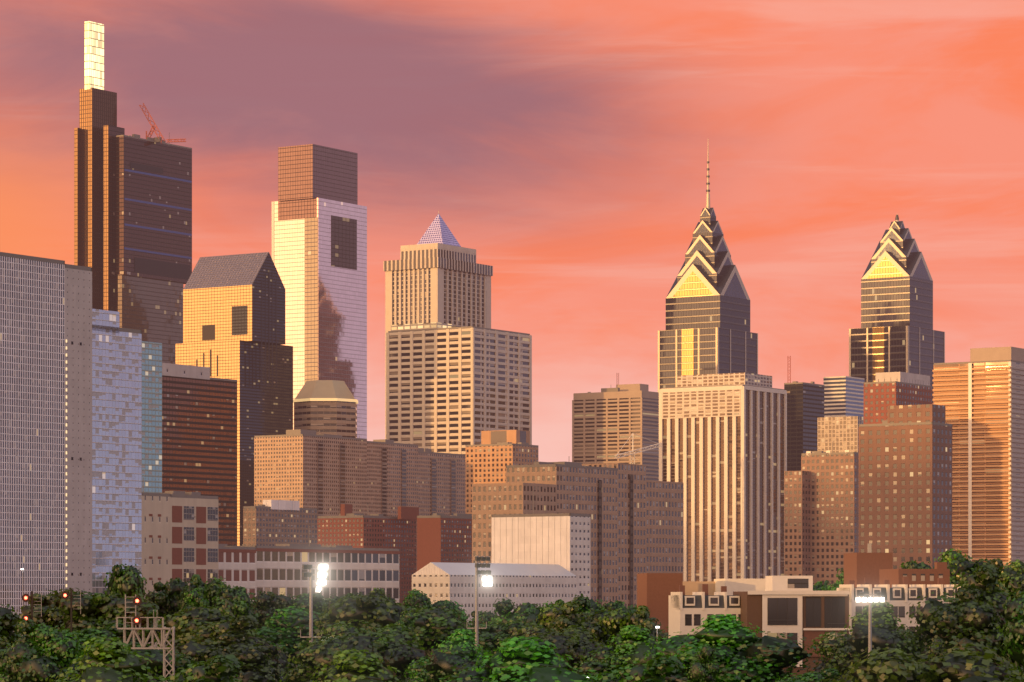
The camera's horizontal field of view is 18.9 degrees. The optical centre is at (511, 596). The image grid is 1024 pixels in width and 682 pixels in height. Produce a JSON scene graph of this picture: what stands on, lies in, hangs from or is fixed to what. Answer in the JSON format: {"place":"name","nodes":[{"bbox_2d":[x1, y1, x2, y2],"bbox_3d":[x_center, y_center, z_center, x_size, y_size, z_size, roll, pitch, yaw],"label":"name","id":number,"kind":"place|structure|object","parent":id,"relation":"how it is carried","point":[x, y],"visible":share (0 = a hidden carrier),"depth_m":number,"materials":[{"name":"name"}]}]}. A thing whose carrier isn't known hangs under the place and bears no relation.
{"place":"outdoors","nodes":[
{"label":"outdoors","id":0,"kind":"place"},
{"bbox_2d":[142,341,161,492],"bbox_3d":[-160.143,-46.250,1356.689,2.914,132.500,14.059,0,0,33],"label":"high-rise building","id":1,"kind":"structure","parent":0,"point":[152,413],"depth_m":1356.22,"materials":[{"name":"glass"}]},
{"bbox_2d":[142,477,217,649],"bbox_3d":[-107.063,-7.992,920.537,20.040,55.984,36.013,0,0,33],"label":"building","id":2,"kind":"structure","parent":0,"point":[180,534],"depth_m":914.57,"materials":[{"name":"brick"}]},
{"bbox_2d":[162,363,236,545],"bbox_3d":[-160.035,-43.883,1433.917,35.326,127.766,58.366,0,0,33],"label":"high-rise building","id":3,"kind":"structure","parent":0,"point":[199,428],"depth_m":1427.12,"materials":[{"name":"concrete"}]},
{"bbox_2d":[175,252,292,545],"bbox_3d":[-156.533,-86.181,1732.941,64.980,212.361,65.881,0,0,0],"label":"gabled glass tower","id":4,"kind":"structure","parent":0,"point":[233,317],"depth_m":1713.28,"materials":[{"name":"gold metal"}]},
{"bbox_2d":[293,380,357,437],"bbox_3d":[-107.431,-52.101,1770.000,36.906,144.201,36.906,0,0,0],"label":"domed tower","id":5,"kind":"structure","parent":0,"point":[326,407],"depth_m":1755.48,"materials":[{"name":"brown concrete"}]},
{"bbox_2d":[254,429,464,571],"bbox_3d":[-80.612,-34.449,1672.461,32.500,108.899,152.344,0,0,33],"label":"building","id":6,"kind":"structure","parent":0,"point":[326,474],"depth_m":1639.09,"materials":[{"name":"concrete"}]},
{"bbox_2d":[317,504,418,606],"bbox_3d":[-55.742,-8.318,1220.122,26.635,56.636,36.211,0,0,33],"label":"red brick block","id":7,"kind":"structure","parent":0,"point":[346,527],"depth_m":1211.64,"materials":[{"name":"red brick"}]},
{"bbox_2d":[417,513,471,570],"bbox_3d":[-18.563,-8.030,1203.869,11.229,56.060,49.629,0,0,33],"label":"red brick block","id":8,"kind":"structure","parent":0,"point":[441,537],"depth_m":1185.02,"materials":[{"name":"red brick"}]},
{"bbox_2d":[386,322,531,453],"bbox_3d":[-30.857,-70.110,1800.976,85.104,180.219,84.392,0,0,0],"label":"gridded office tower","id":9,"kind":"structure","parent":0,"point":[450,388],"depth_m":1777.88,"materials":[{"name":"concrete"}]},
{"bbox_2d":[412,562,576,624],"bbox_3d":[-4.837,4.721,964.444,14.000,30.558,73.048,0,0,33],"label":"building","id":10,"kind":"structure","parent":0,"point":[536,584],"depth_m":952.59,"materials":[{"name":"concrete"}]},
{"bbox_2d":[0,0,1023,461],"label":"sky","id":11,"kind":"structure","parent":0,"point":[565,144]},
{"bbox_2d":[492,491,590,599],"bbox_3d":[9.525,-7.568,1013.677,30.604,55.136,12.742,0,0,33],"label":"building","id":12,"kind":"structure","parent":0,"point":[563,540],"depth_m":1007.26,"materials":[{"name":"white concrete"}]},
{"bbox_2d":[472,462,683,608],"bbox_3d":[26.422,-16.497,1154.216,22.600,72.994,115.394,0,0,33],"label":"tan brick range","id":13,"kind":"structure","parent":0,"point":[637,522],"depth_m":1149.49,"materials":[{"name":"brown brick"}]},
{"bbox_2d":[637,573,764,632],"bbox_3d":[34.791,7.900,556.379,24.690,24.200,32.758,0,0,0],"label":"brick buildings","id":14,"kind":"structure","parent":0,"point":[654,590],"depth_m":540.58,"materials":[{"name":"brick"}]},
{"bbox_2d":[669,584,740,637],"bbox_3d":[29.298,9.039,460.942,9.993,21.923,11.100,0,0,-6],"label":"row houses","id":15,"kind":"structure","parent":0,"point":[687,613],"depth_m":455.63,"materials":[{"name":"white paint"}]},
{"bbox_2d":[659,373,786,580],"bbox_3d":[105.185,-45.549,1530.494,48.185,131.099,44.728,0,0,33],"label":"skyscraper","id":16,"kind":"structure","parent":0,"point":[723,449],"depth_m":1511.96,"materials":[{"name":"white concrete"},{"name":"glass"},{"name":"gravel"}]},
{"bbox_2d":[733,576,849,677],"bbox_3d":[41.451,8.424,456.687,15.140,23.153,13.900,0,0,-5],"label":"modern house","id":17,"kind":"structure","parent":0,"point":[798,607],"depth_m":450.56,"materials":[{"name":"beige concrete"}]},
{"bbox_2d":[784,356,823,470],"bbox_3d":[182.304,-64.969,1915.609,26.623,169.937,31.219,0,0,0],"label":"dark slab with mast","id":18,"kind":"structure","parent":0,"point":[805,406],"depth_m":1904.74,"materials":[{"name":"black glass"}]},
{"bbox_2d":[817,416,863,452],"bbox_3d":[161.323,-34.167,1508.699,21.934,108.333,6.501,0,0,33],"label":"office building","id":19,"kind":"structure","parent":0,"point":[841,433],"depth_m":1505.66,"materials":[{"name":"beige concrete"}]},
{"bbox_2d":[864,372,932,423],"bbox_3d":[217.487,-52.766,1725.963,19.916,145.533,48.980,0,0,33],"label":"red brick block","id":20,"kind":"structure","parent":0,"point":[883,391],"depth_m":1709.53,"materials":[{"name":"brick"}]},
{"bbox_2d":[837,576,960,642],"bbox_3d":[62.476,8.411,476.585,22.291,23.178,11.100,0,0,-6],"label":"row houses","id":21,"kind":"structure","parent":0,"point":[902,599],"depth_m":470.96,"materials":[{"name":"white paint"}]},
{"bbox_2d":[932,347,1023,568],"bbox_3d":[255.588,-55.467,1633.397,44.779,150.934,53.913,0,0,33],"label":"skyscraper","id":22,"kind":"structure","parent":0,"point":[979,396],"depth_m":1608.78,"materials":[{"name":"concrete"}]},
{"label":"ground surface","id":23,"kind":"structure","parent":0,"visible":0},
{"bbox_2d":[0,636,11,651],"bbox_3d":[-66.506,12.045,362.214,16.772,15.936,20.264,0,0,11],"label":"tree","id":24,"kind":"object","parent":23,"relation":"on","point":[3,642],"visible":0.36,"depth_m":364.03,"materials":[{"name":"green plant"}]},
{"bbox_2d":[0,604,23,645],"bbox_3d":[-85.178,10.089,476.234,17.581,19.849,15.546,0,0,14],"label":"tree","id":25,"kind":"object","parent":23,"relation":"on","point":[9,620],"visible":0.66,"depth_m":475.98,"materials":[{"name":"green plant"}]},
{"bbox_2d":[22,591,41,622],"bbox_3d":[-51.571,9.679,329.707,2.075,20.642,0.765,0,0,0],"label":"signal mast","id":26,"kind":"object","parent":23,"relation":"on","point":[26,597],"visible":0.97,"depth_m":329.91,"materials":[{"name":"black metal"}]},
{"bbox_2d":[0,618,84,681],"bbox_3d":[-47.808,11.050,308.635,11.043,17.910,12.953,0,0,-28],"label":"tree","id":27,"kind":"object","parent":23,"relation":"on","point":[43,652],"visible":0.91,"depth_m":305.98,"materials":[{"name":"green plant"}]},
{"bbox_2d":[16,588,90,637],"bbox_3d":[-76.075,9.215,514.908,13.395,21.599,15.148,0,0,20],"label":"tree","id":28,"kind":"object","parent":23,"relation":"on","point":[48,612],"visible":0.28,"depth_m":511.72,"materials":[{"name":"green plant"}]},
{"bbox_2d":[0,252,141,648],"bbox_3d":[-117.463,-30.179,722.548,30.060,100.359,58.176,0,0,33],"label":"evo tower","id":29,"kind":"structure","parent":23,"relation":"on","point":[70,437],"depth_m":715.16,"materials":[{"name":"glass"}]},
{"bbox_2d":[61,588,80,631],"bbox_3d":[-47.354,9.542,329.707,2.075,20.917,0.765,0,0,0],"label":"signal mast","id":30,"kind":"object","parent":23,"relation":"on","point":[65,595],"visible":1,"depth_m":329.91,"materials":[{"name":"black metal"}]},
{"bbox_2d":[52,591,161,644],"bbox_3d":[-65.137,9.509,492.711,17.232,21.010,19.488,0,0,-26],"label":"tree","id":31,"kind":"object","parent":23,"relation":"on","point":[98,610],"visible":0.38,"depth_m":488.68,"materials":[{"name":"green plant"}]},
{"bbox_2d":[45,636,177,681],"bbox_3d":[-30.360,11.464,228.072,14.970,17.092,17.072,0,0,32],"label":"tree","id":32,"kind":"object","parent":23,"relation":"on","point":[105,659],"visible":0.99,"depth_m":227.27,"materials":[{"name":"green plant"}]},
{"bbox_2d":[103,563,147,601],"bbox_3d":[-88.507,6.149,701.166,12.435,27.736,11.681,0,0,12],"label":"tree","id":33,"kind":"object","parent":23,"relation":"on","point":[128,580],"visible":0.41,"depth_m":698.17,"materials":[{"name":"green plant"}]},
{"bbox_2d":[65,622,198,681],"bbox_3d":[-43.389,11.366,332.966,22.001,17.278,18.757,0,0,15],"label":"tree","id":34,"kind":"object","parent":23,"relation":"on","point":[110,630],"visible":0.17,"depth_m":330.94,"materials":[{"name":"green plant"}]},
{"bbox_2d":[74,21,191,363],"bbox_3d":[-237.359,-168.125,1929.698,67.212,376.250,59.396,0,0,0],"label":"skyscraper","id":35,"kind":"structure","parent":23,"relation":"on","point":[133,221],"depth_m":1908.17,"materials":[{"name":"brown glass"}]},
{"bbox_2d":[139,103,185,143],"bbox_3d":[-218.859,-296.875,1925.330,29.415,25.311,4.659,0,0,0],"label":"construction crane","id":36,"kind":"object","parent":35,"relation":"on","point":[157,139],"visible":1,"depth_m":1924.03,"materials":[{"name":"metal"}]},
{"bbox_2d":[116,594,174,681],"bbox_3d":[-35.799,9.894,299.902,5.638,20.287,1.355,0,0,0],"label":"signal gantry","id":37,"kind":"object","parent":23,"relation":"on","point":[136,620],"visible":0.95,"depth_m":299.50,"materials":[{"name":"metal"}]},
{"bbox_2d":[147,577,189,631],"bbox_3d":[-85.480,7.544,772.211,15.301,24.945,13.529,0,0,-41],"label":"tree","id":38,"kind":"object","parent":23,"relation":"on","point":[167,599],"visible":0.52,"depth_m":768.29,"materials":[{"name":"green plant"}]},
{"bbox_2d":[182,588,209,611],"bbox_3d":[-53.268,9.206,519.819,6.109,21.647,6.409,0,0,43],"label":"tree","id":39,"kind":"object","parent":23,"relation":"on","point":[193,597],"visible":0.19,"depth_m":520.28,"materials":[{"name":"green plant"}]},
{"bbox_2d":[164,654,242,681],"bbox_3d":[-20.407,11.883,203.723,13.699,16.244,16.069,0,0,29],"label":"tree","id":40,"kind":"object","parent":23,"relation":"on","point":[225,668],"visible":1,"depth_m":203.35,"materials":[{"name":"green plant"}]},
{"bbox_2d":[178,574,230,614],"bbox_3d":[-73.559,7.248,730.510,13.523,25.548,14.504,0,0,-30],"label":"tree","id":41,"kind":"object","parent":23,"relation":"on","point":[211,589],"visible":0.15,"depth_m":727.81,"materials":[{"name":"green plant"}]},
{"bbox_2d":[154,605,257,650],"bbox_3d":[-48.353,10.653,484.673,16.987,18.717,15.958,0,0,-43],"label":"tree","id":42,"kind":"object","parent":23,"relation":"on","point":[188,621],"visible":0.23,"depth_m":480.91,"materials":[{"name":"green plant"}]},
{"bbox_2d":[168,615,297,681],"bbox_3d":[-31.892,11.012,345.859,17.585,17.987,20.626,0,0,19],"label":"tree","id":43,"kind":"object","parent":23,"relation":"on","point":[262,660],"visible":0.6,"depth_m":342.41,"materials":[{"name":"green plant"}]},
{"bbox_2d":[212,585,261,628],"bbox_3d":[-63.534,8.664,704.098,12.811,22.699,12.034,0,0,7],"label":"tree","id":44,"kind":"object","parent":23,"relation":"on","point":[237,602],"visible":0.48,"depth_m":701.25,"materials":[{"name":"green plant"}]},
{"bbox_2d":[251,590,295,628],"bbox_3d":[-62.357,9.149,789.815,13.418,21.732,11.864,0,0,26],"label":"tree","id":45,"kind":"object","parent":23,"relation":"on","point":[269,603],"visible":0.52,"depth_m":787.08,"materials":[{"name":"green plant"}]},
{"bbox_2d":[243,500,316,545],"bbox_3d":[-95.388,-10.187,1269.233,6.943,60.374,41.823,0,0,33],"label":"building","id":46,"kind":"structure","parent":23,"relation":"on","point":[270,522],"depth_m":1262.62,"materials":[{"name":"brown brick"}]},
{"bbox_2d":[251,606,322,675],"bbox_3d":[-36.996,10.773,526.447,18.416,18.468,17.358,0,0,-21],"label":"tree","id":47,"kind":"object","parent":23,"relation":"on","point":[286,625],"visible":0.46,"depth_m":521.04,"materials":[{"name":"green plant"}]},
{"bbox_2d":[218,526,399,642],"bbox_3d":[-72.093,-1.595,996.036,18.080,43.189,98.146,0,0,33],"label":"white frame lofts","id":48,"kind":"structure","parent":23,"relation":"on","point":[277,569],"depth_m":990.10,"materials":[{"name":"concrete"}]},
{"bbox_2d":[291,592,328,614],"bbox_3d":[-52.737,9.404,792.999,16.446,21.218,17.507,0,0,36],"label":"tree","id":49,"kind":"object","parent":23,"relation":"on","point":[300,600],"visible":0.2,"depth_m":789.29,"materials":[{"name":"green plant"}]},
{"bbox_2d":[300,564,326,641],"bbox_3d":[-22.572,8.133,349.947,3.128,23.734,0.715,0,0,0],"label":"floodlight mast","id":50,"kind":"object","parent":23,"relation":"on","point":[310,574],"visible":0.9,"depth_m":349.83,"materials":[{"name":"grey metal"}]},
{"bbox_2d":[272,144,366,438],"bbox_3d":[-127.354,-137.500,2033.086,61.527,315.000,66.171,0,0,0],"label":"skyscraper","id":51,"kind":"structure","parent":23,"relation":"on","point":[319,236],"depth_m":2013.03,"materials":[{"name":"white glass"}]},
{"bbox_2d":[321,592,364,616],"bbox_3d":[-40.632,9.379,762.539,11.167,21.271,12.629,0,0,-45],"label":"tree","id":52,"kind":"object","parent":23,"relation":"on","point":[331,600],"visible":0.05,"depth_m":761.94,"materials":[{"name":"green plant"}]},
{"bbox_2d":[297,649,412,681],"bbox_3d":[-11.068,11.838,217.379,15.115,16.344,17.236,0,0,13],"label":"tree","id":53,"kind":"object","parent":23,"relation":"on","point":[355,665],"visible":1,"depth_m":216.97,"materials":[{"name":"green plant"}]},
{"bbox_2d":[280,619,430,681],"bbox_3d":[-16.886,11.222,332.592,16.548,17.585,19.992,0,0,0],"label":"tree","id":54,"kind":"object","parent":23,"relation":"on","point":[395,644],"visible":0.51,"depth_m":326.93,"materials":[{"name":"green plant"}]},
{"bbox_2d":[313,594,414,640],"bbox_3d":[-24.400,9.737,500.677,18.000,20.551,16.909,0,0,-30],"label":"tree","id":55,"kind":"object","parent":23,"relation":"on","point":[374,611],"visible":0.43,"depth_m":496.93,"materials":[{"name":"green plant"}]},
{"bbox_2d":[366,587,400,604],"bbox_3d":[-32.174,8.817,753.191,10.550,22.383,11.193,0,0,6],"label":"tree","id":56,"kind":"object","parent":23,"relation":"on","point":[377,592],"visible":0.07,"depth_m":752.45,"materials":[{"name":"green plant"}]},
{"bbox_2d":[396,610,417,677],"bbox_3d":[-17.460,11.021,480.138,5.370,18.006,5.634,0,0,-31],"label":"tree","id":57,"kind":"object","parent":23,"relation":"on","point":[408,618],"visible":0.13,"depth_m":479.75,"materials":[{"name":"green plant"}]},
{"bbox_2d":[403,589,431,611],"bbox_3d":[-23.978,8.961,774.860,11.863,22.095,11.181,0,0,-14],"label":"tree","id":58,"kind":"object","parent":23,"relation":"on","point":[414,598],"visible":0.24,"depth_m":772.01,"materials":[{"name":"green plant"}]},
{"bbox_2d":[383,210,492,438],"bbox_3d":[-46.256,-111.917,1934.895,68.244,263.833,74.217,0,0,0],"label":"skyscraper","id":59,"kind":"structure","parent":23,"relation":"on","point":[437,273],"depth_m":1916.77,"materials":[{"name":"concrete"}]},
{"bbox_2d":[403,606,472,674],"bbox_3d":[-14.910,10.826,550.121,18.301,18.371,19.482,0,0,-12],"label":"tree","id":60,"kind":"object","parent":23,"relation":"on","point":[434,626],"visible":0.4,"depth_m":544.38,"materials":[{"name":"green plant"}]},
{"bbox_2d":[404,629,493,681],"bbox_3d":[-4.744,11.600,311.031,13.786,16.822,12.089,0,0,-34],"label":"tree","id":61,"kind":"object","parent":23,"relation":"on","point":[459,649],"visible":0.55,"depth_m":308.37,"materials":[{"name":"green plant"}]},
{"bbox_2d":[431,600,470,625],"bbox_3d":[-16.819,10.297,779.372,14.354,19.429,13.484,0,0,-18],"label":"tree","id":62,"kind":"object","parent":23,"relation":"on","point":[448,605],"visible":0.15,"depth_m":776.81,"materials":[{"name":"green plant"}]},
{"bbox_2d":[467,556,491,646],"bbox_3d":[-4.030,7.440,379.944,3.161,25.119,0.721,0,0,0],"label":"floodlight mast","id":63,"kind":"object","parent":23,"relation":"on","point":[483,572],"visible":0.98,"depth_m":379.83,"materials":[{"name":"grey metal"}]},
{"bbox_2d":[469,610,497,631],"bbox_3d":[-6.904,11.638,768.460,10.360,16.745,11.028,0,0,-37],"label":"tree","id":64,"kind":"object","parent":23,"relation":"on","point":[484,617],"visible":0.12,"depth_m":765.87,"materials":[{"name":"green plant"}]},
{"bbox_2d":[465,430,537,513],"bbox_3d":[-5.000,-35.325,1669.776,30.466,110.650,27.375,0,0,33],"label":"orange brick apartments","id":65,"kind":"structure","parent":23,"relation":"on","point":[491,456],"depth_m":1661.98,"materials":[{"name":"orange brick"}]},
{"bbox_2d":[472,620,543,658],"bbox_3d":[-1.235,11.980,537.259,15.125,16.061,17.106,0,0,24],"label":"tree","id":66,"kind":"object","parent":23,"relation":"on","point":[490,636],"visible":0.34,"depth_m":533.41,"materials":[{"name":"green plant"}]},
{"bbox_2d":[423,636,602,681],"bbox_3d":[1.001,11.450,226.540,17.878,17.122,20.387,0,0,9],"label":"tree","id":67,"kind":"object","parent":23,"relation":"on","point":[524,659],"visible":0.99,"depth_m":225.82,"materials":[{"name":"green plant"}]},
{"bbox_2d":[488,597,541,626],"bbox_3d":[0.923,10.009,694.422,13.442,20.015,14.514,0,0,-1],"label":"tree","id":68,"kind":"object","parent":23,"relation":"on","point":[528,611],"visible":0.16,"depth_m":692.02,"materials":[{"name":"green plant"}]},
{"bbox_2d":[488,621,605,671],"bbox_3d":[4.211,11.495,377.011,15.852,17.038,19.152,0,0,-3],"label":"tree","id":69,"kind":"object","parent":23,"relation":"on","point":[572,641],"visible":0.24,"depth_m":371.74,"materials":[{"name":"green plant"}]},
{"bbox_2d":[538,599,564,631],"bbox_3d":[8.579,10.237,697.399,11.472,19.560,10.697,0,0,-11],"label":"tree","id":70,"kind":"object","parent":23,"relation":"on","point":[559,602],"visible":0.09,"depth_m":695.95,"materials":[{"name":"green plant"}]},
{"bbox_2d":[536,601,616,644],"bbox_3d":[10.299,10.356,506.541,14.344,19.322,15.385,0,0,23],"label":"tree","id":71,"kind":"object","parent":23,"relation":"on","point":[565,615],"visible":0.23,"depth_m":503.47,"materials":[{"name":"green plant"}]},
{"bbox_2d":[571,593,608,615],"bbox_3d":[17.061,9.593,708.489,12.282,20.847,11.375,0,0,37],"label":"tree","id":72,"kind":"object","parent":23,"relation":"on","point":[587,606],"visible":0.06,"depth_m":706.44,"materials":[{"name":"green plant"}]},
{"bbox_2d":[572,374,658,480],"bbox_3d":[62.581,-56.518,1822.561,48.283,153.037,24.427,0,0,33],"label":"office building","id":73,"kind":"structure","parent":23,"relation":"on","point":[607,423],"depth_m":1812.01,"materials":[{"name":"beige concrete"}]},
{"bbox_2d":[574,625,659,681],"bbox_3d":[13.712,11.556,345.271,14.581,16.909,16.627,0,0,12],"label":"tree","id":74,"kind":"object","parent":23,"relation":"on","point":[628,647],"visible":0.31,"depth_m":343.25,"materials":[{"name":"green plant"}]},
{"bbox_2d":[602,600,633,644],"bbox_3d":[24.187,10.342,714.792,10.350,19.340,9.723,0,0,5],"label":"tree","id":75,"kind":"object","parent":23,"relation":"on","point":[617,604],"visible":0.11,"depth_m":713.32,"materials":[{"name":"green plant"}]},
{"bbox_2d":[598,605,664,645],"bbox_3d":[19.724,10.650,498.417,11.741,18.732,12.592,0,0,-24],"label":"tree","id":76,"kind":"object","parent":23,"relation":"on","point":[614,621],"visible":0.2,"depth_m":495.92,"materials":[{"name":"green plant"}]},
{"bbox_2d":[628,605,636,615],"bbox_3d":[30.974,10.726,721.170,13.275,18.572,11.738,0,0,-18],"label":"tree","id":77,"kind":"object","parent":23,"relation":"on","point":[634,608],"visible":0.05,"depth_m":717.27,"materials":[{"name":"green plant"}]},
{"bbox_2d":[587,656,684,681],"bbox_3d":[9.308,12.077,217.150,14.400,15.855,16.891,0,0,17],"label":"tree","id":78,"kind":"object","parent":23,"relation":"on","point":[659,669],"visible":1,"depth_m":217.05,"materials":[{"name":"green plant"}]},
{"bbox_2d":[614,433,661,463],"bbox_3d":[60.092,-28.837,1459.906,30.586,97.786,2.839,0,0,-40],"label":"tower crane","id":79,"kind":"object","parent":23,"relation":"on","point":[634,453],"visible":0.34,"depth_m":1458.39,"materials":[{"name":"beige metal"}]},
{"bbox_2d":[656,627,668,640],"bbox_3d":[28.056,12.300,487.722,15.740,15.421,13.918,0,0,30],"label":"tree","id":80,"kind":"object","parent":23,"relation":"on","point":[665,634],"visible":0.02,"depth_m":484.09,"materials":[{"name":"green plant"}]},
{"bbox_2d":[686,644,721,681],"bbox_3d":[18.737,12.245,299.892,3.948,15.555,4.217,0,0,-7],"label":"tree","id":81,"kind":"object","parent":23,"relation":"on","point":[703,668],"visible":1,"depth_m":299.03,"materials":[{"name":"green plant"}]},
{"bbox_2d":[658,147,757,391],"bbox_3d":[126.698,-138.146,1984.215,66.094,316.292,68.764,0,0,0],"label":"skyscraper","id":82,"kind":"structure","parent":23,"relation":"on","point":[707,331],"depth_m":1969.21,"materials":[{"name":"glass"},{"name":"metal"}]},
{"bbox_2d":[641,614,822,681],"bbox_3d":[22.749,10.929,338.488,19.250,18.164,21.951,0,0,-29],"label":"tree","id":83,"kind":"object","parent":23,"relation":"on","point":[743,653],"visible":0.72,"depth_m":333.48,"materials":[{"name":"green plant"}]},
{"bbox_2d":[780,679,804,681],"bbox_3d":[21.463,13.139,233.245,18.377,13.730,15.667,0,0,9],"label":"tree","id":84,"kind":"object","parent":23,"relation":"on","point":[794,680],"visible":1,"depth_m":234.55,"materials":[{"name":"green plant"}]},
{"bbox_2d":[775,668,839,681],"bbox_3d":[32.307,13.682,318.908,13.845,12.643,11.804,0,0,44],"label":"tree","id":85,"kind":"object","parent":23,"relation":"on","point":[825,674],"visible":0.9,"depth_m":318.94,"materials":[{"name":"green plant"}]},
{"bbox_2d":[784,442,857,586],"bbox_3d":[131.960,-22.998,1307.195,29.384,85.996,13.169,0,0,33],"label":"brown brick apartments","id":86,"kind":"structure","parent":23,"relation":"on","point":[820,513],"depth_m":1306.73,"materials":[{"name":"brown brick"}]},
{"bbox_2d":[813,580,834,590],"bbox_3d":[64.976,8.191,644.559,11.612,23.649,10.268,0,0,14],"label":"tree","id":87,"kind":"object","parent":23,"relation":"on","point":[818,586],"visible":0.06,"depth_m":643.36,"materials":[{"name":"green plant"}]},
{"bbox_2d":[826,568,843,590],"bbox_3d":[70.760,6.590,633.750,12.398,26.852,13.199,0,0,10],"label":"tree","id":88,"kind":"object","parent":23,"relation":"on","point":[840,582],"visible":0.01,"depth_m":632.34,"materials":[{"name":"green plant"}]},
{"bbox_2d":[823,376,863,416],"bbox_3d":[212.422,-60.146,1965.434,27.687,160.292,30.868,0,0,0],"label":"office building","id":89,"kind":"structure","parent":23,"relation":"on","point":[843,396],"depth_m":1955.71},
{"bbox_2d":[844,543,892,587],"bbox_3d":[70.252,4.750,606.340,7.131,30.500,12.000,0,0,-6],"label":"building","id":90,"kind":"structure","parent":23,"relation":"on","point":[858,567],"depth_m":600.43,"materials":[{"name":"brown brick"}]},
{"bbox_2d":[807,601,931,681],"bbox_3d":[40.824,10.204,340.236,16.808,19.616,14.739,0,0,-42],"label":"tree","id":91,"kind":"object","parent":23,"relation":"on","point":[844,649],"visible":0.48,"depth_m":337.07,"materials":[{"name":"green plant"}]},
{"bbox_2d":[856,592,883,655],"bbox_3d":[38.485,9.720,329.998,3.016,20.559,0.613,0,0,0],"label":"floodlight mast","id":92,"kind":"object","parent":23,"relation":"on","point":[869,599],"visible":0.75,"depth_m":329.84,"materials":[{"name":"grey metal"}]},
{"bbox_2d":[849,215,944,403],"bbox_3d":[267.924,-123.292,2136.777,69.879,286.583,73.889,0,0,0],"label":"skyscraper","id":93,"kind":"structure","parent":23,"relation":"on","point":[895,332],"depth_m":2120.82,"materials":[{"name":"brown glass"}]},
{"bbox_2d":[858,404,951,568],"bbox_3d":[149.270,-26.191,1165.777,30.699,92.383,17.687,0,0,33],"label":"deco brick apartments","id":94,"kind":"structure","parent":23,"relation":"on","point":[904,483],"depth_m":1157.82,"materials":[{"name":"brown brick"}]},
{"bbox_2d":[879,562,949,587],"bbox_3d":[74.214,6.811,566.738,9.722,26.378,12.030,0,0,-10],"label":"building","id":95,"kind":"structure","parent":23,"relation":"on","point":[926,577],"depth_m":561.22,"materials":[{"name":"red brick"}]},
{"bbox_2d":[900,560,933,568],"bbox_3d":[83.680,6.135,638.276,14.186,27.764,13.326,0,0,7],"label":"tree","id":96,"kind":"object","parent":23,"relation":"on","point":[912,564],"visible":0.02,"depth_m":635.53,"materials":[{"name":"green plant"}]},
{"bbox_2d":[820,641,1023,681],"bbox_3d":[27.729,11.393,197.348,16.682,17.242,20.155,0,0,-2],"label":"tree","id":97,"kind":"object","parent":23,"relation":"on","point":[965,665],"visible":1,"depth_m":193.29,"materials":[{"name":"green plant"}]},
{"bbox_2d":[928,637,947,659],"bbox_3d":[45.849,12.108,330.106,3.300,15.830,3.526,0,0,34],"label":"tree","id":98,"kind":"object","parent":23,"relation":"on","point":[941,646],"visible":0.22,"depth_m":329.44,"materials":[{"name":"green plant"}]},
{"bbox_2d":[934,548,978,584],"bbox_3d":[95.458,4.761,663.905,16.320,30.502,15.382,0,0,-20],"label":"tree","id":99,"kind":"object","parent":23,"relation":"on","point":[960,566],"visible":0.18,"depth_m":659.86,"materials":[{"name":"green plant"}]},
{"bbox_2d":[899,564,1023,679],"bbox_3d":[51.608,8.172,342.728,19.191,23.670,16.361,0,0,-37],"label":"tree","id":100,"kind":"object","parent":23,"relation":"on","point":[972,611],"visible":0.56,"depth_m":338.45,"materials":[{"name":"green plant"}]},
{"bbox_2d":[973,557,1002,569],"bbox_3d":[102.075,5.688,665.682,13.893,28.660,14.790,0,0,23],"label":"tree","id":101,"kind":"object","parent":23,"relation":"on","point":[997,562],"visible":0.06,"depth_m":663.29,"materials":[{"name":"green plant"}]},
{"bbox_2d":[997,588,1023,681],"bbox_3d":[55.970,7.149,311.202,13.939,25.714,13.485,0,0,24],"label":"tree","id":102,"kind":"object","parent":23,"relation":"on","point":[1014,623],"visible":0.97,"depth_m":310.05,"materials":[{"name":"green plant"}]},
{"bbox_2d":[997,559,1023,599],"bbox_3d":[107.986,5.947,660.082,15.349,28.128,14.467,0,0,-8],"label":"tree","id":103,"kind":"object","parent":23,"relation":"on","point":[1011,577],"visible":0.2,"depth_m":657.33,"materials":[{"name":"green plant"}]},
{"bbox_2d":[1014,580,1023,597],"bbox_3d":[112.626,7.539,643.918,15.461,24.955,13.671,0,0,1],"label":"tree","id":104,"kind":"object","parent":23,"relation":"on","point":[1021,588],"visible":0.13,"depth_m":641.38,"materials":[{"name":"green plant"}]}
]}

